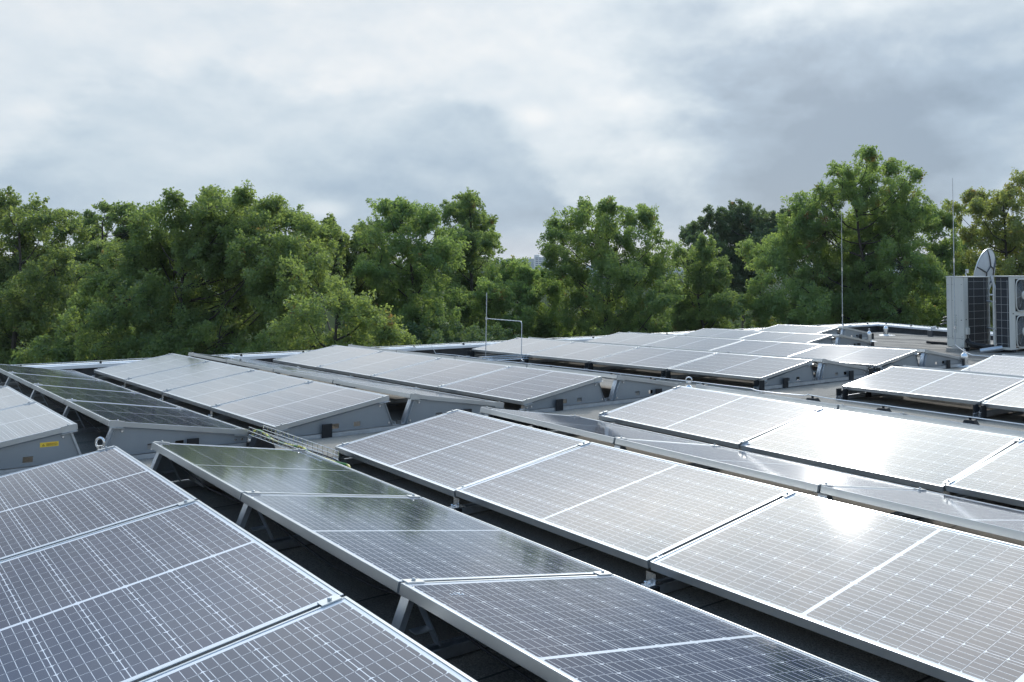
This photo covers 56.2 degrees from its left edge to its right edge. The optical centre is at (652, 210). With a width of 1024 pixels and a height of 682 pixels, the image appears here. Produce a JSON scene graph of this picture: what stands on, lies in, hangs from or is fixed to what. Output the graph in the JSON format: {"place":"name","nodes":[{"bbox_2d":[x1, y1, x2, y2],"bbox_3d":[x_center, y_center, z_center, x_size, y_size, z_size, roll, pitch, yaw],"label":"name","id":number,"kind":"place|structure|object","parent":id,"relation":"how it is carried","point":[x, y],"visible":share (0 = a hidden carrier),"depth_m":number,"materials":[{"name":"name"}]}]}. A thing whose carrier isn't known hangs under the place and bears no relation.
{"place":"outdoors","nodes":[
{"label":"outdoors","id":0,"kind":"place"},
{"bbox_2d":[1,273,992,361],"bbox_3d":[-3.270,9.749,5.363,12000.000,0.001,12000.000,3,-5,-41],"label":"ground","id":1,"kind":"structure","parent":0,"point":[331,318],"depth_m":211.97,"materials":[{"name":"green plant"}]},
{"bbox_2d":[0,185,124,365],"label":"broadleaf tree","id":2,"kind":"object","parent":1,"relation":"on","point":[27,313],"visible":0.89,"depth_m":50.93,"materials":[{"name":"green plant"}]},
{"bbox_2d":[41,198,161,362],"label":"broadleaf tree","id":3,"kind":"object","parent":1,"relation":"on","point":[111,217],"visible":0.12,"depth_m":61.09,"materials":[{"name":"green plant"}]},
{"bbox_2d":[9,180,347,365],"bbox_3d":[-20.061,5.325,42.027,14.299,13.316,11.039,0,-4,3],"label":"broadleaf tree","id":4,"kind":"object","parent":1,"relation":"on","point":[213,245],"visible":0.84,"depth_m":39.09,"materials":[{"name":"green plant"}]},
{"bbox_2d":[242,250,421,353],"bbox_3d":[-12.394,6.638,37.034,6.191,10.133,10.162,1,-4,-6],"label":"broadleaf tree","id":5,"kind":"object","parent":1,"relation":"on","point":[365,324],"visible":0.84,"depth_m":35.31,"materials":[{"name":"green plant"}]},
{"bbox_2d":[293,212,396,335],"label":"broadleaf tree","id":6,"kind":"object","parent":1,"relation":"on","point":[353,244],"visible":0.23,"depth_m":53.21,"materials":[{"name":"green plant"}]},
{"bbox_2d":[349,195,471,342],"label":"broadleaf tree","id":7,"kind":"object","parent":1,"relation":"on","point":[417,288],"visible":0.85,"depth_m":48.95,"materials":[{"name":"green plant"}]},
{"bbox_2d":[399,315,526,345],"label":"shrub","id":8,"kind":"object","parent":1,"relation":"on","point":[477,335],"visible":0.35,"depth_m":46.22,"materials":[{"name":"green plant"}]},
{"bbox_2d":[436,186,506,336],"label":"broadleaf tree","id":9,"kind":"object","parent":1,"relation":"on","point":[467,214],"visible":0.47,"depth_m":60.85,"materials":[{"name":"green plant"}]},
{"bbox_2d":[11,323,992,378],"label":"parapet wall","id":10,"kind":"structure","parent":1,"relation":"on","point":[87,368],"depth_m":16.64,"materials":[{"name":"white metal"}]},
{"bbox_2d":[17,322,992,365],"bbox_3d":[-3.177,2.262,14.797,24.467,0.047,9.900,2,-4,-25],"label":"coping wire","id":11,"kind":"object","parent":10,"relation":"on","point":[413,345],"visible":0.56,"depth_m":16.14,"materials":[{"name":"metal"}]},
{"bbox_2d":[466,255,578,338],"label":"broadleaf tree","id":12,"kind":"object","parent":1,"relation":"on","point":[509,283],"visible":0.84,"depth_m":54.81,"materials":[{"name":"green plant"}]},
{"bbox_2d":[535,195,686,336],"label":"broadleaf tree","id":13,"kind":"object","parent":1,"relation":"on","point":[603,257],"visible":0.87,"depth_m":52.71,"materials":[{"name":"green plant"}]},
{"bbox_2d":[662,232,748,332],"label":"broadleaf tree","id":14,"kind":"object","parent":1,"relation":"on","point":[708,302],"visible":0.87,"depth_m":58.68,"materials":[{"name":"green plant"}]},
{"bbox_2d":[678,198,814,329],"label":"broadleaf tree","id":15,"kind":"object","parent":1,"relation":"on","point":[743,220],"visible":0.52,"depth_m":92.91,"materials":[{"name":"green plant"}]},
{"bbox_2d":[561,305,944,337],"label":"shrub","id":16,"kind":"object","parent":1,"relation":"on","point":[747,323],"visible":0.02,"depth_m":64.70,"materials":[{"name":"green plant"}]},
{"bbox_2d":[734,144,948,328],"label":"broadleaf tree","id":17,"kind":"object","parent":1,"relation":"on","point":[874,290],"visible":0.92,"depth_m":57.34,"materials":[{"name":"green plant"}]},
{"bbox_2d":[908,199,990,306],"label":"broadleaf tree","id":18,"kind":"object","parent":1,"relation":"on","point":[942,250],"visible":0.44,"depth_m":65.88,"materials":[{"name":"green plant"}]},
{"bbox_2d":[940,167,1023,325],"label":"broadleaf tree","id":19,"kind":"object","parent":1,"relation":"on","point":[1008,242],"visible":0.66,"depth_m":55.71,"materials":[{"name":"green plant"}]},
{"bbox_2d":[60,259,952,275],"bbox_3d":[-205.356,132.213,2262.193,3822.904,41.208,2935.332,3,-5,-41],"label":"hills","id":20,"kind":"structure","parent":0,"point":[532,264],"depth_m":2373.90,"materials":[{"name":"plant"}]},
{"bbox_2d":[0,0,1023,267],"label":"sky","id":21,"kind":"structure","parent":0,"point":[533,107],"materials":[{"name":"grey"}]},
{"bbox_2d":[1,332,1023,681],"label":"roof","id":22,"kind":"structure","parent":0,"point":[475,664],"depth_m":5.38,"materials":[{"name":"concrete"}]},
{"bbox_2d":[0,370,249,475],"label":"mounting frame","id":23,"kind":"object","parent":22,"relation":"on","point":[132,442],"visible":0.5,"depth_m":6.93,"materials":[{"name":"metal"}]},
{"bbox_2d":[0,386,35,409],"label":"solar panel","id":24,"kind":"object","parent":23,"relation":"on","point":[10,397],"visible":0.69,"depth_m":8.36,"materials":[{"name":"glass"}]},
{"bbox_2d":[0,402,77,447],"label":"solar panel","id":25,"kind":"object","parent":23,"relation":"on","point":[27,422],"visible":1,"depth_m":6.97,"materials":[{"name":"glass"}]},
{"bbox_2d":[0,364,98,379],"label":"solar panel","id":26,"kind":"object","parent":23,"relation":"on","point":[4,369],"visible":0.7,"depth_m":11.62,"materials":[{"name":"glass"}]},
{"bbox_2d":[6,372,133,391],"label":"solar panel","id":27,"kind":"object","parent":23,"relation":"on","point":[28,380],"visible":0.81,"depth_m":10.32,"materials":[{"name":"glass"}]},
{"bbox_2d":[31,384,185,408],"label":"solar panel","id":28,"kind":"object","parent":23,"relation":"on","point":[61,394],"visible":0.84,"depth_m":9.02,"materials":[{"name":"glass"}]},
{"bbox_2d":[64,400,247,434],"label":"solar panel","id":29,"kind":"object","parent":23,"relation":"on","point":[152,417],"visible":1,"depth_m":7.59,"materials":[{"name":"glass"}]},
{"bbox_2d":[248,436,274,448],"bbox_3d":[-3.051,1.813,7.356,0.177,0.095,0.120,3,-5,-41],"label":"tray support","id":30,"kind":"object","parent":22,"relation":"on","point":[255,442],"visible":0.6,"depth_m":7.31,"materials":[{"name":"black rubber"}]},
{"bbox_2d":[249,425,338,460],"bbox_3d":[-2.662,1.705,6.934,0.116,0.065,1.422,3,-5,-42],"label":"cable tray","id":31,"kind":"object","parent":30,"relation":"on","point":[287,441],"visible":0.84,"depth_m":6.94,"materials":[{"name":"metal"}]},
{"bbox_2d":[248,432,344,465],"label":"black cables","id":32,"kind":"object","parent":31,"relation":"in","point":[290,445],"visible":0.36,"depth_m":6.99,"materials":[{"name":"rubber"}]},
{"bbox_2d":[252,429,350,467],"bbox_3d":[-2.567,1.750,6.815,0.068,0.130,1.725,4,-5,-43],"label":"earth cable","id":33,"kind":"object","parent":31,"relation":"in","point":[342,463],"visible":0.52,"depth_m":6.84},
{"bbox_2d":[92,352,503,443],"bbox_3d":[-4.488,1.984,10.903,2.353,0.316,6.904,3,-6,-41],"label":"mounting frame","id":34,"kind":"object","parent":22,"relation":"on","point":[376,417],"visible":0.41,"depth_m":8.24,"materials":[{"name":"metal"}]},
{"bbox_2d":[94,353,209,381],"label":"solar panel","id":35,"kind":"object","parent":34,"relation":"on","point":[121,372],"visible":0.8,"depth_m":12.37,"materials":[{"name":"glass"}]},
{"bbox_2d":[124,361,254,394],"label":"solar panel","id":36,"kind":"object","parent":34,"relation":"on","point":[161,381],"visible":0.87,"depth_m":11.09,"materials":[{"name":"glass"}]},
{"bbox_2d":[162,370,311,410],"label":"solar panel","id":37,"kind":"object","parent":34,"relation":"on","point":[207,395],"visible":0.77,"depth_m":9.80,"materials":[{"name":"glass"}]},
{"bbox_2d":[188,353,293,366],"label":"solar panel","id":38,"kind":"object","parent":34,"relation":"on","point":[218,358],"visible":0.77,"depth_m":13.14,"materials":[{"name":"glass"}]},
{"bbox_2d":[226,360,345,375],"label":"solar panel","id":39,"kind":"object","parent":34,"relation":"on","point":[268,367],"visible":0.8,"depth_m":11.84,"materials":[{"name":"glass"}]},
{"bbox_2d":[211,381,389,430],"bbox_3d":[-3.240,1.759,8.595,1.000,0.038,1.690,-10,3,-41],"label":"solar panel","id":40,"kind":"object","parent":34,"relation":"on","point":[297,405],"visible":0.93,"depth_m":8.45,"materials":[{"name":"glass"}]},
{"bbox_2d":[273,368,411,387],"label":"solar panel","id":41,"kind":"object","parent":34,"relation":"on","point":[330,378],"visible":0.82,"depth_m":10.53,"materials":[{"name":"glass"}]},
{"bbox_2d":[333,380,503,406],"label":"solar panel","id":42,"kind":"object","parent":34,"relation":"on","point":[424,393],"visible":1,"depth_m":9.02,"materials":[{"name":"glass"}]},
{"bbox_2d":[98,441,611,681],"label":"mounting frame","id":43,"kind":"object","parent":22,"relation":"on","point":[178,476],"visible":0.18,"depth_m":3.79,"materials":[{"name":"metal"}]},
{"bbox_2d":[0,446,196,560],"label":"solar panel","id":44,"kind":"object","parent":43,"relation":"on","point":[46,505],"visible":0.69,"depth_m":4.77,"materials":[{"name":"glass"}]},
{"bbox_2d":[0,500,343,681],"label":"solar panel","id":45,"kind":"object","parent":43,"relation":"on","point":[141,598],"visible":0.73,"depth_m":3.43,"materials":[{"name":"glass"}]},
{"bbox_2d":[189,471,214,486],"bbox_3d":[-2.815,1.700,6.026,0.200,0.060,0.300,3,-5,-41],"label":"ballast stone","id":46,"kind":"object","parent":43,"relation":"on","point":[207,483],"visible":0.22,"depth_m":5.90,"materials":[{"name":"concrete"}]},
{"bbox_2d":[151,442,418,499],"bbox_3d":[-2.234,1.555,5.632,1.000,0.038,1.690,16,-13,-40],"label":"solar panel","id":47,"kind":"object","parent":43,"relation":"on","point":[235,471],"visible":0.84,"depth_m":5.50,"materials":[{"name":"glass"}]},
{"bbox_2d":[139,596,476,681],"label":"solar panel","id":48,"kind":"object","parent":43,"relation":"on","point":[345,639],"visible":1,"depth_m":2.86,"materials":[{"name":"glass"}]},
{"bbox_2d":[241,493,609,591],"bbox_3d":[-1.106,1.493,4.348,1.000,0.039,1.690,16,-13,-40],"label":"solar panel","id":49,"kind":"object","parent":43,"relation":"on","point":[391,542],"visible":0.81,"depth_m":4.18,"materials":[{"name":"glass"}]},
{"bbox_2d":[399,574,877,681],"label":"solar panel","id":50,"kind":"object","parent":43,"relation":"on","point":[600,628],"visible":1,"depth_m":3.14,"materials":[{"name":"glass"}]},
{"bbox_2d":[273,344,683,412],"bbox_3d":[-2.700,2.091,12.469,2.353,0.316,6.904,3,-6,-41],"label":"mounting frame","id":51,"kind":"object","parent":22,"relation":"on","point":[621,391],"visible":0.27,"depth_m":9.81,"materials":[{"name":"metal"}]},
{"bbox_2d":[273,345,381,369],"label":"solar panel","id":52,"kind":"object","parent":51,"relation":"on","point":[313,359],"visible":0.81,"depth_m":13.94,"materials":[{"name":"glass"}]},
{"bbox_2d":[317,351,440,378],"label":"solar panel","id":53,"kind":"object","parent":51,"relation":"on","point":[367,366],"visible":0.81,"depth_m":12.65,"materials":[{"name":"glass"}]},
{"bbox_2d":[397,350,454,358],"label":"solar panel","id":54,"kind":"object","parent":51,"relation":"on","point":[427,354],"visible":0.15,"depth_m":13.13,"materials":[{"name":"glass"}]},
{"bbox_2d":[371,358,508,389],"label":"solar panel","id":55,"kind":"object","parent":51,"relation":"on","point":[434,374],"visible":0.89,"depth_m":11.36,"materials":[{"name":"glass"}]},
{"bbox_2d":[455,357,527,366],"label":"solar panel","id":56,"kind":"object","parent":51,"relation":"on","point":[492,362],"visible":0.3,"depth_m":11.84,"materials":[{"name":"glass"}]},
{"bbox_2d":[438,366,601,404],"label":"solar panel","id":57,"kind":"object","parent":51,"relation":"on","point":[515,384],"visible":1,"depth_m":10.03,"materials":[{"name":"glass"}]},
{"bbox_2d":[527,365,684,385],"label":"solar panel","id":58,"kind":"object","parent":51,"relation":"on","point":[609,376],"visible":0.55,"depth_m":10.40,"materials":[{"name":"glass"}]},
{"bbox_2d":[479,293,524,361],"bbox_3d":[-2.468,1.941,15.584,0.260,1.140,1.315,3,-5,-41],"label":"lightning rod","id":59,"kind":"object","parent":22,"relation":"on","point":[489,357],"visible":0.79,"depth_m":15.85,"materials":[{"name":"metal"}]},
{"bbox_2d":[480,354,533,360],"bbox_3d":[-2.319,2.348,15.069,0.886,0.065,0.106,2,-4,-32],"label":"cable tray","id":60,"kind":"object","parent":22,"relation":"on","point":[497,358],"visible":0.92,"depth_m":15.06,"materials":[{"name":"metal"}]},
{"bbox_2d":[331,406,925,593],"bbox_3d":[0.802,1.591,4.879,2.353,0.316,6.904,3,-4,-41],"label":"mounting frame","id":61,"kind":"object","parent":22,"relation":"on","point":[664,585],"visible":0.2,"depth_m":5.45,"materials":[{"name":"metal"}]},
{"bbox_2d":[335,410,588,496],"bbox_3d":[-1.333,1.609,6.420,1.000,0.038,1.690,-10,4,-41],"label":"solar panel","id":62,"kind":"object","parent":61,"relation":"on","point":[448,453],"visible":0.85,"depth_m":6.30,"materials":[{"name":"glass"}]},
{"bbox_2d":[480,407,711,444],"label":"solar panel","id":63,"kind":"object","parent":61,"relation":"on","point":[594,429],"visible":0.83,"depth_m":7.05,"materials":[{"name":"glass"}]},
{"bbox_2d":[455,442,792,568],"bbox_3d":[-0.206,1.541,5.135,1.000,0.038,1.690,-9,4,-41],"label":"solar panel","id":64,"kind":"object","parent":61,"relation":"on","point":[642,510],"visible":0.88,"depth_m":4.98,"materials":[{"name":"glass"}]},
{"bbox_2d":[615,438,914,491],"bbox_3d":[0.683,1.599,5.913,1.000,0.040,1.690,16,-12,-40],"label":"solar panel","id":65,"kind":"object","parent":61,"relation":"on","point":[795,474],"visible":0.74,"depth_m":5.74,"materials":[{"name":"glass"}]},
{"bbox_2d":[650,492,1023,681],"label":"solar panel","id":66,"kind":"object","parent":61,"relation":"on","point":[942,603],"visible":1,"depth_m":3.77,"materials":[{"name":"glass"}]},
{"bbox_2d":[820,486,1023,540],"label":"solar panel","id":67,"kind":"object","parent":61,"relation":"on","point":[983,517],"visible":1,"depth_m":4.73,"materials":[{"name":"glass"}]},
{"bbox_2d":[466,337,872,390],"bbox_3d":[-0.111,2.276,14.735,2.353,0.316,6.904,3,-6,-41],"label":"mounting frame","id":68,"kind":"object","parent":22,"relation":"on","point":[826,372],"visible":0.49,"depth_m":12.33,"materials":[{"name":"metal"}]},
{"bbox_2d":[472,338,570,355],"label":"solar panel","id":69,"kind":"object","parent":68,"relation":"on","point":[513,346],"visible":0.85,"depth_m":16.20,"materials":[{"name":"glass"}]},
{"bbox_2d":[526,342,636,362],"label":"solar panel","id":70,"kind":"object","parent":68,"relation":"on","point":[583,352],"visible":0.89,"depth_m":14.90,"materials":[{"name":"glass"}]},
{"bbox_2d":[590,347,715,370],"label":"solar panel","id":71,"kind":"object","parent":68,"relation":"on","point":[660,359],"visible":0.91,"depth_m":13.63,"materials":[{"name":"glass"}]},
{"bbox_2d":[650,346,728,353],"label":"solar panel","id":72,"kind":"object","parent":68,"relation":"on","point":[688,349],"visible":0.14,"depth_m":14.13,"materials":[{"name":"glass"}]},
{"bbox_2d":[668,353,812,380],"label":"solar panel","id":73,"kind":"object","parent":68,"relation":"on","point":[746,367],"visible":1,"depth_m":12.31,"materials":[{"name":"glass"}]},
{"bbox_2d":[729,352,863,369],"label":"solar panel","id":74,"kind":"object","parent":68,"relation":"on","point":[816,361],"visible":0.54,"depth_m":12.69,"materials":[{"name":"glass"}]},
{"bbox_2d":[703,328,873,345],"bbox_3d":[2.314,2.571,18.907,2.353,0.316,3.484,3,-6,-41],"label":"mounting frame","id":75,"kind":"object","parent":22,"relation":"on","point":[840,339],"visible":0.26,"depth_m":17.82,"materials":[{"name":"metal"}]},
{"bbox_2d":[682,328,761,338],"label":"solar panel","id":76,"kind":"object","parent":75,"relation":"on","point":[725,333],"visible":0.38,"depth_m":19.23,"materials":[{"name":"glass"}]},
{"bbox_2d":[740,331,828,342],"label":"solar panel","id":77,"kind":"object","parent":75,"relation":"on","point":[792,337],"visible":0.5,"depth_m":17.91,"materials":[{"name":"glass"}]},
{"bbox_2d":[771,331,870,342],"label":"solar panel","id":78,"kind":"object","parent":75,"relation":"on","point":[844,336],"visible":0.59,"depth_m":18.16,"materials":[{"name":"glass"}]},
{"bbox_2d":[617,332,964,373],"bbox_3d":[1.678,2.383,16.300,2.353,0.316,6.904,3,-6,-41],"label":"mounting frame","id":79,"kind":"object","parent":22,"relation":"on","point":[928,359],"visible":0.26,"depth_m":13.86,"materials":[{"name":"metal"}]},
{"bbox_2d":[588,332,672,345],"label":"solar panel","id":80,"kind":"object","parent":79,"relation":"on","point":[631,338],"visible":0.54,"depth_m":17.84,"materials":[{"name":"glass"}]},
{"bbox_2d":[643,336,740,350],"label":"solar panel","id":81,"kind":"object","parent":79,"relation":"on","point":[696,343],"visible":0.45,"depth_m":16.56,"materials":[{"name":"glass"}]},
{"bbox_2d":[710,340,820,355],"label":"solar panel","id":82,"kind":"object","parent":79,"relation":"on","point":[768,348],"visible":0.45,"depth_m":15.28,"materials":[{"name":"glass"}]},
{"bbox_2d":[789,345,917,367],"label":"solar panel","id":83,"kind":"object","parent":79,"relation":"on","point":[867,356],"visible":0.73,"depth_m":13.88,"materials":[{"name":"glass"}]},
{"bbox_2d":[833,344,957,358],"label":"solar panel","id":84,"kind":"object","parent":79,"relation":"on","point":[919,351],"visible":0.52,"depth_m":14.25,"materials":[{"name":"glass"}]},
{"bbox_2d":[598,384,1023,499],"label":"mounting frame","id":85,"kind":"object","parent":22,"relation":"on","point":[745,440],"visible":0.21,"depth_m":6.34,"materials":[{"name":"metal"}]},
{"bbox_2d":[598,386,821,448],"bbox_3d":[0.456,1.720,7.986,1.000,0.039,1.690,-10,5,-41],"label":"solar panel","id":86,"kind":"object","parent":85,"relation":"on","point":[723,419],"visible":0.89,"depth_m":7.88,"materials":[{"name":"glass"}]},
{"bbox_2d":[695,384,899,413],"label":"solar panel","id":87,"kind":"object","parent":85,"relation":"on","point":[785,399],"visible":0.68,"depth_m":8.45,"materials":[{"name":"glass"}]},
{"bbox_2d":[740,408,1020,491],"bbox_3d":[1.584,1.660,6.702,1.000,0.038,1.690,-11,5,-41],"label":"solar panel","id":88,"kind":"object","parent":85,"relation":"on","point":[933,457],"visible":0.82,"depth_m":6.58,"materials":[{"name":"glass"}]},
{"bbox_2d":[839,405,1023,437],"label":"solar panel","id":89,"kind":"object","parent":85,"relation":"on","point":[1001,431],"visible":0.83,"depth_m":7.19,"materials":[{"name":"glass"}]},
{"bbox_2d":[945,440,1023,506],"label":"solar panel","id":90,"kind":"object","parent":85,"relation":"on","point":[999,477],"visible":1,"depth_m":5.72,"materials":[{"name":"glass"}]},
{"bbox_2d":[806,396,820,401],"bbox_3d":[1.754,2.061,10.303,0.137,0.072,0.137,-3,-5,42],"label":"wire holder","id":91,"kind":"object","parent":22,"relation":"on","point":[812,398],"visible":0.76,"depth_m":10.28,"materials":[{"name":"black rubber"}]},
{"bbox_2d":[431,345,1023,424],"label":"conductor wire","id":92,"kind":"object","parent":91,"relation":"on","point":[762,391],"visible":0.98,"depth_m":10.42,"materials":[{"name":"white metal"}]},
{"bbox_2d":[778,324,873,342],"bbox_3d":[3.540,2.729,21.114,2.353,0.313,1.774,3,-6,-41],"label":"mounting frame","id":93,"kind":"object","parent":22,"relation":"on","point":[849,333],"visible":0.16,"depth_m":20.70,"materials":[{"name":"metal"}]},
{"bbox_2d":[761,325,834,332],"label":"solar panel","id":94,"kind":"object","parent":93,"relation":"on","point":[802,329],"visible":0.57,"depth_m":20.76,"materials":[{"name":"glass"}]},
{"bbox_2d":[836,366,1023,417],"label":"mounting frame","id":95,"kind":"object","parent":22,"relation":"on","point":[978,411],"visible":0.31,"depth_m":10.28,"materials":[{"name":"metal"}]},
{"bbox_2d":[842,366,1023,404],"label":"solar panel","id":96,"kind":"object","parent":95,"relation":"on","point":[966,388],"visible":0.98,"depth_m":10.26,"materials":[{"name":"glass"}]},
{"bbox_2d":[903,365,1023,377],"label":"solar panel","id":97,"kind":"object","parent":95,"relation":"on","point":[971,372],"visible":0.18,"depth_m":10.83,"materials":[{"name":"glass"}]},
{"bbox_2d":[982,382,1023,411],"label":"solar panel","id":98,"kind":"object","parent":95,"relation":"on","point":[1012,398],"visible":1,"depth_m":9.38,"materials":[{"name":"glass"}]},
{"bbox_2d":[946,178,964,351],"bbox_3d":[5.595,0.996,17.471,0.335,3.215,0.340,3,-5,-41],"label":"lightning rod","id":99,"kind":"object","parent":22,"relation":"on","point":[953,349],"visible":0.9,"depth_m":17.41,"materials":[{"name":"metal"}]},
{"bbox_2d":[946,276,990,350],"bbox_3d":[6.044,1.942,17.964,0.946,1.385,0.435,3,-5,-41],"label":"air conditioner","id":100,"kind":"object","parent":22,"relation":"on","point":[972,311],"visible":0.86,"depth_m":17.75,"materials":[{"name":"beige paint"}]},
{"bbox_2d":[965,338,993,348],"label":"insulated pipes","id":101,"kind":"object","parent":100,"relation":"attached to","point":[969,342],"visible":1,"depth_m":17.31,"materials":[{"name":"rubber"}]},
{"bbox_2d":[965,248,1016,346],"bbox_3d":[6.720,1.720,18.748,0.950,1.945,0.908,1,-4,-14],"label":"satellite dish","id":102,"kind":"object","parent":22,"relation":"on","point":[986,264],"visible":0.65,"depth_m":18.68,"materials":[{"name":"metal"}]},
{"bbox_2d":[980,345,1002,352],"bbox_3d":[6.172,2.530,17.151,0.403,0.167,0.100,-1,-4,13],"label":"silver duct","id":103,"kind":"object","parent":22,"relation":"on","point":[992,349],"visible":0.91,"depth_m":17.11,"materials":[{"name":"metal"}]},
{"bbox_2d":[992,276,1023,352],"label":"air conditioner","id":104,"kind":"object","parent":22,"relation":"on","point":[1009,304],"visible":1,"depth_m":17.16,"materials":[{"name":"beige paint"}]},
{"bbox_3d":[5.879,2.055,11.671,2.353,0.316,3.484,3,-5,-41],"label":"mounting frame","id":105,"kind":"object","parent":22,"relation":"on","visible":0},
{"bbox_2d":[961,355,1023,375],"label":"solar panel","id":106,"kind":"object","parent":105,"relation":"on","point":[1006,365],"visible":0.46,"depth_m":12.31,"materials":[{"name":"glass"}]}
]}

